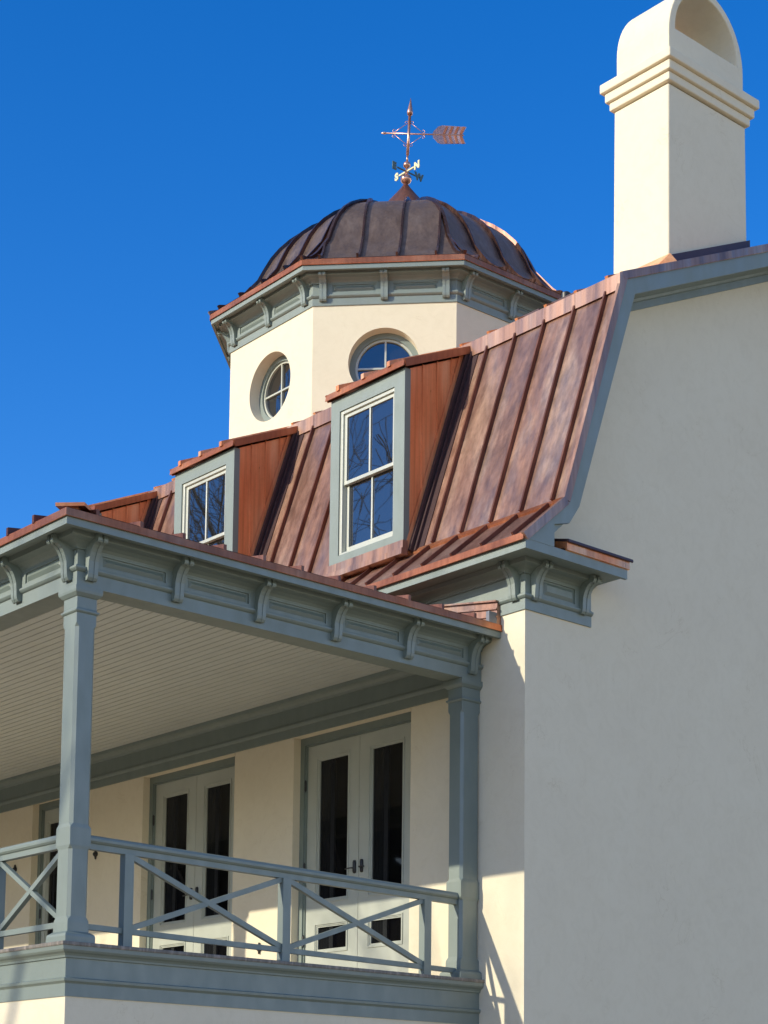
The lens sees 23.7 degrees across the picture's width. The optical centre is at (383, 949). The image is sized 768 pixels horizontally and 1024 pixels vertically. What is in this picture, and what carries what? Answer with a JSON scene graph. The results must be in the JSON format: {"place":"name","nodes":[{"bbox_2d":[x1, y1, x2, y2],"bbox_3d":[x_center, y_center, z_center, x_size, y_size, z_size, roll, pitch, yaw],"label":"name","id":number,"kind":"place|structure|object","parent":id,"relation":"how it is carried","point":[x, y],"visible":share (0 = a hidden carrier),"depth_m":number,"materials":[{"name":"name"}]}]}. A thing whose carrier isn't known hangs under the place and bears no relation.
{"place":"outdoors","nodes":[
{"label":"outdoors","id":0,"kind":"place"},
{"bbox_2d":[0,0,767,1023],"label":"house","id":1,"kind":"structure","parent":0,"point":[392,648],"depth_m":23.84,"materials":[{"name":"paint"}]},
{"bbox_2d":[35,799,59,943],"bbox_3d":[-5.255,-0.678,29.889,0.140,3.610,1.521,6,-8,-40],"label":"french door","id":2,"kind":"structure","parent":1,"relation":"in","point":[48,812],"depth_m":30.36,"materials":[{"name":"paint"}]},
{"bbox_2d":[146,756,234,955],"bbox_3d":[-2.805,-0.935,27.088,0.141,3.580,2.360,6,-8,-41],"label":"french door","id":3,"kind":"structure","parent":1,"relation":"in","point":[191,809],"depth_m":27.19,"materials":[{"name":"paint"}]},
{"bbox_2d":[297,712,410,972],"bbox_3d":[-0.337,-1.209,24.265,0.141,3.580,2.420,6,-8,-41],"label":"french door","id":4,"kind":"structure","parent":1,"relation":"in","point":[355,780],"depth_m":24.32,"materials":[{"name":"paint"}]},
{"bbox_2d":[381,99,465,183],"bbox_3d":[0.709,-14.371,32.557,1.511,1.643,0.529,1,-6,-4],"label":"weather vane","id":5,"kind":"object","parent":1,"relation":"on","point":[443,134],"visible":1,"depth_m":32.51,"materials":[{"name":"orange metal"}]},
{"bbox_2d":[0,0,767,538],"label":"sky","id":6,"kind":"structure","parent":0,"point":[156,156],"materials":[{"name":"blue"}]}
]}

